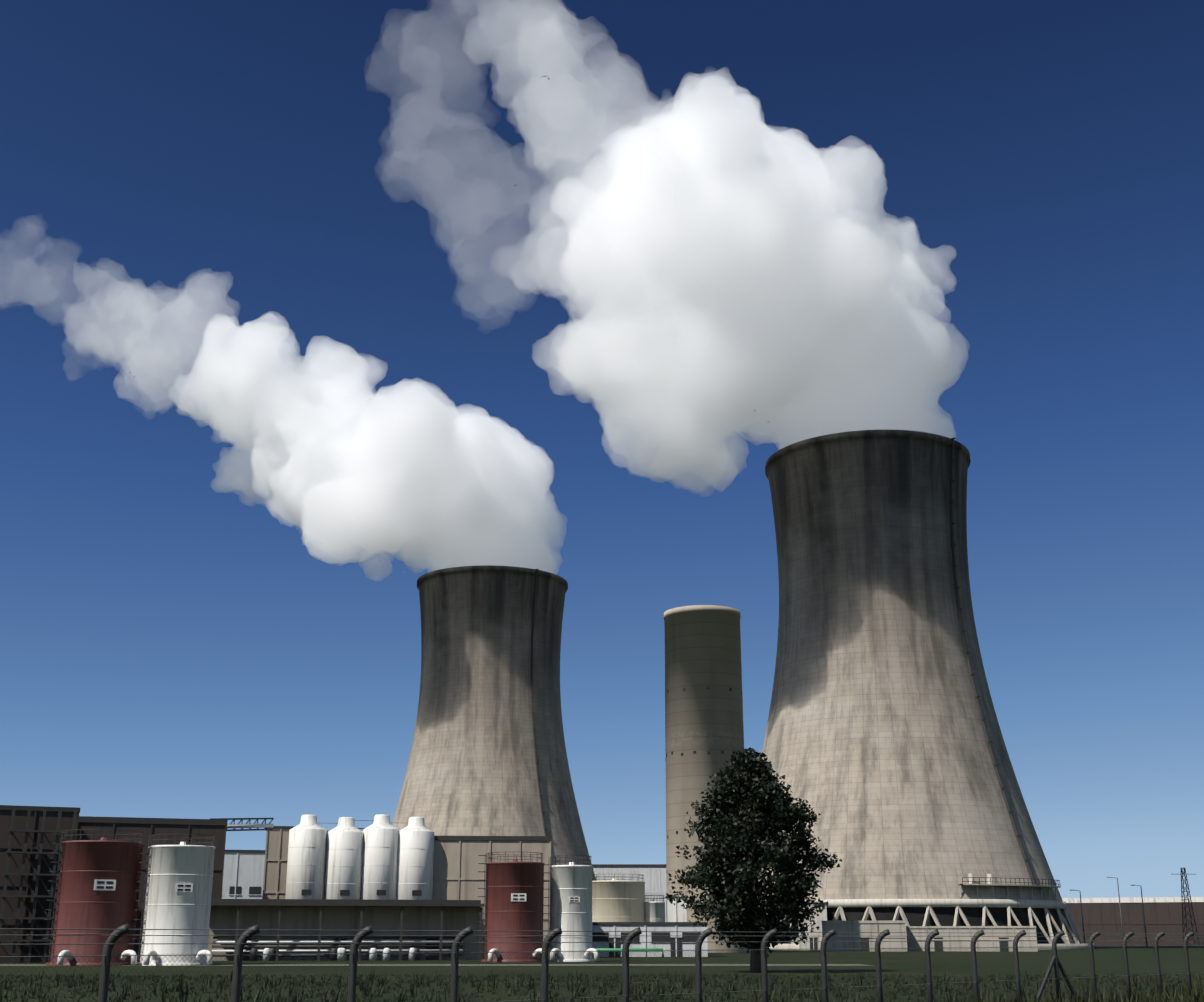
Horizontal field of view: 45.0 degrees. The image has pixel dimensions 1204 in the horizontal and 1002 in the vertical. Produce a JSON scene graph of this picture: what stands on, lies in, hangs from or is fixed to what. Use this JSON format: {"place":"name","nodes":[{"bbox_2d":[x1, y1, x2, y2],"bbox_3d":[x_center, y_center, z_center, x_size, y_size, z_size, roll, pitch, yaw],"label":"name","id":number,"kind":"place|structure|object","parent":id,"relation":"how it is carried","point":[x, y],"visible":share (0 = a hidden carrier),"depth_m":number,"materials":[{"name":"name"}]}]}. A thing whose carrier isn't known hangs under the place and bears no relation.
{"place":"outdoors","nodes":[
{"label":"outdoors","id":0,"kind":"place"},
{"bbox_2d":[0,805,79,962],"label":"dark building","id":1,"kind":"structure","parent":0,"point":[28,837],"depth_m":158.90,"materials":[{"name":"black metal"}]},
{"bbox_2d":[262,826,294,898],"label":"building","id":2,"kind":"structure","parent":0,"point":[275,864],"depth_m":193.22,"materials":[{"name":"beige metal"}]},
{"bbox_2d":[0,964,873,965],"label":"gravel track","id":3,"kind":"structure","parent":0,"point":[491,965],"depth_m":141.13,"materials":[{"name":"grey gravel"}]},
{"bbox_2d":[42,829,143,965],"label":"storage tank","id":4,"kind":"object","parent":3,"relation":"on","point":[98,885],"visible":0.83,"depth_m":141.91,"materials":[{"name":"red metal"}]},
{"bbox_2d":[132,834,215,965],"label":"white tank","id":5,"kind":"object","parent":3,"relation":"on","point":[178,890],"visible":0.79,"depth_m":142.81,"materials":[{"name":"metal"}]},
{"bbox_2d":[0,946,1203,1001],"bbox_3d":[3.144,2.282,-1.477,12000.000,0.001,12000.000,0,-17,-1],"label":"ground","id":6,"kind":"structure","parent":0,"point":[835,957],"depth_m":113.19,"materials":[{"name":"green plant"}]},
{"bbox_2d":[77,816,227,960],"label":"brown hall","id":7,"kind":"structure","parent":6,"relation":"on","point":[179,828],"depth_m":176.19,"materials":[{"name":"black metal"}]},
{"bbox_2d":[210,818,273,830],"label":"pipe bridge","id":8,"kind":"structure","parent":7,"relation":"attached to","point":[234,826],"depth_m":186.87,"materials":[{"name":"metal"}]},
{"bbox_2d":[221,850,264,898],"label":"grey office","id":9,"kind":"structure","parent":6,"relation":"on","point":[243,874],"depth_m":243.69,"materials":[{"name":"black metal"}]},
{"bbox_2d":[208,899,483,960],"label":"industrial building","id":10,"kind":"structure","parent":6,"relation":"on","point":[273,916],"depth_m":173.39,"materials":[{"name":"metal"}]},
{"bbox_2d":[285,814,434,899],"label":"silos","id":11,"kind":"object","parent":6,"relation":"on","point":[381,857],"depth_m":188.76,"materials":[{"name":"white paint"}]},
{"bbox_2d":[432,836,551,957],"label":"concrete hall","id":12,"kind":"structure","parent":6,"relation":"on","point":[457,867],"depth_m":192.55,"materials":[{"name":"beige concrete"}]},
{"bbox_2d":[392,565,595,880],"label":"cooling tower","id":13,"kind":"structure","parent":6,"relation":"on","point":[488,755],"depth_m":483.65,"materials":[{"name":"concrete"}]},
{"bbox_2d":[476,852,544,961],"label":"storage tank","id":14,"kind":"object","parent":6,"relation":"on","point":[513,896],"visible":0.96,"depth_m":161.94,"materials":[{"name":"red metal"}]},
{"bbox_2d":[543,855,598,961],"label":"white tank","id":15,"kind":"object","parent":6,"relation":"on","point":[570,895],"visible":0.79,"depth_m":164.89,"materials":[{"name":"metal"}]},
{"bbox_2d":[0,923,1203,1001],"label":"security fence","id":16,"kind":"object","parent":6,"relation":"on","point":[115,935],"visible":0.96,"depth_m":38.20,"materials":[{"name":"grey metal"}]},
{"bbox_2d":[0,967,1203,1001],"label":"grass tufts","id":17,"kind":"object","parent":6,"relation":"on","point":[1167,995],"visible":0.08,"depth_m":72.45,"materials":[{"name":"green plant"}]},
{"bbox_2d":[592,874,644,921],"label":"cream tank","id":18,"kind":"object","parent":6,"relation":"on","point":[614,899],"visible":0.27,"depth_m":236.11,"materials":[{"name":"metal"}]},
{"bbox_2d":[594,948,663,957],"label":"pipe","id":19,"kind":"object","parent":6,"relation":"on","point":[630,949],"visible":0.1,"depth_m":194.93,"materials":[{"name":"metal"}]},
{"bbox_2d":[592,864,666,901],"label":"industrial building","id":20,"kind":"structure","parent":6,"relation":"on","point":[654,877],"depth_m":599.89,"materials":[{"name":"grey metal"}]},
{"bbox_2d":[592,922,707,956],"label":"annex","id":21,"kind":"object","parent":6,"relation":"on","point":[680,940],"visible":0.6,"depth_m":204.95,"materials":[{"name":"white metal"}]},
{"bbox_2d":[644,895,664,921],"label":"white tank","id":22,"kind":"object","parent":6,"relation":"on","point":[654,910],"visible":0.35,"depth_m":238.46,"materials":[{"name":"metal"}]},
{"bbox_2d":[665,897,686,921],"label":"white box","id":23,"kind":"object","parent":6,"relation":"on","point":[677,912],"visible":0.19,"depth_m":230.09,"materials":[{"name":"paint"}]},
{"bbox_2d":[664,605,750,952],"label":"stack","id":24,"kind":"object","parent":6,"relation":"on","point":[704,733],"visible":0.6,"depth_m":272.71,"materials":[{"name":"concrete"}]},
{"bbox_2d":[666,747,841,972],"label":"tree","id":25,"kind":"object","parent":6,"relation":"on","point":[764,811],"visible":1,"depth_m":113.64,"materials":[{"name":"green plant"}]},
{"bbox_2d":[798,902,826,949],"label":"building","id":26,"kind":"structure","parent":6,"relation":"on","point":[822,916],"depth_m":313.16,"materials":[{"name":"concrete"}]},
{"bbox_2d":[759,430,1093,949],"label":"cooling tower","id":27,"kind":"structure","parent":6,"relation":"on","point":[884,749],"depth_m":344.37,"materials":[{"name":"concrete"}]},
{"bbox_2d":[906,926,1037,951],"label":"low building","id":28,"kind":"structure","parent":6,"relation":"on","point":[947,934],"depth_m":283.60,"materials":[{"name":"concrete"}]},
{"bbox_2d":[1070,890,1084,942],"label":"lamp post","id":29,"kind":"object","parent":6,"relation":"on","point":[1082,915],"visible":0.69,"depth_m":394.23,"materials":[{"name":"metal"}]},
{"bbox_2d":[1106,877,1123,938],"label":"lamp post","id":30,"kind":"object","parent":6,"relation":"on","point":[1119,906],"visible":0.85,"depth_m":364.56,"materials":[{"name":"metal"}]},
{"bbox_2d":[1062,897,1203,945],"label":"hall","id":31,"kind":"structure","parent":6,"relation":"on","point":[1102,915],"depth_m":470.58,"materials":[{"name":"dark red-brown metal cladding"},{"name":"light grey metal roof"}]},
{"bbox_2d":[1131,885,1147,947],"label":"lamp post","id":32,"kind":"object","parent":6,"relation":"on","point":[1143,916],"visible":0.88,"depth_m":389.50,"materials":[{"name":"metal"}]},
{"bbox_2d":[1180,868,1199,946],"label":"lattice mast","id":33,"kind":"object","parent":6,"relation":"on","point":[1183,891],"visible":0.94,"depth_m":404.94,"materials":[{"name":"metal"}]},
{"bbox_2d":[0,0,1203,897],"label":"sky","id":34,"kind":"structure","parent":0,"point":[311,311],"materials":[{"name":"blue"}]},
{"bbox_2d":[821,920,907,951],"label":"small building","id":35,"kind":"structure","parent":0,"point":[870,926],"depth_m":282.90,"materials":[{"name":"concrete"}]}
]}

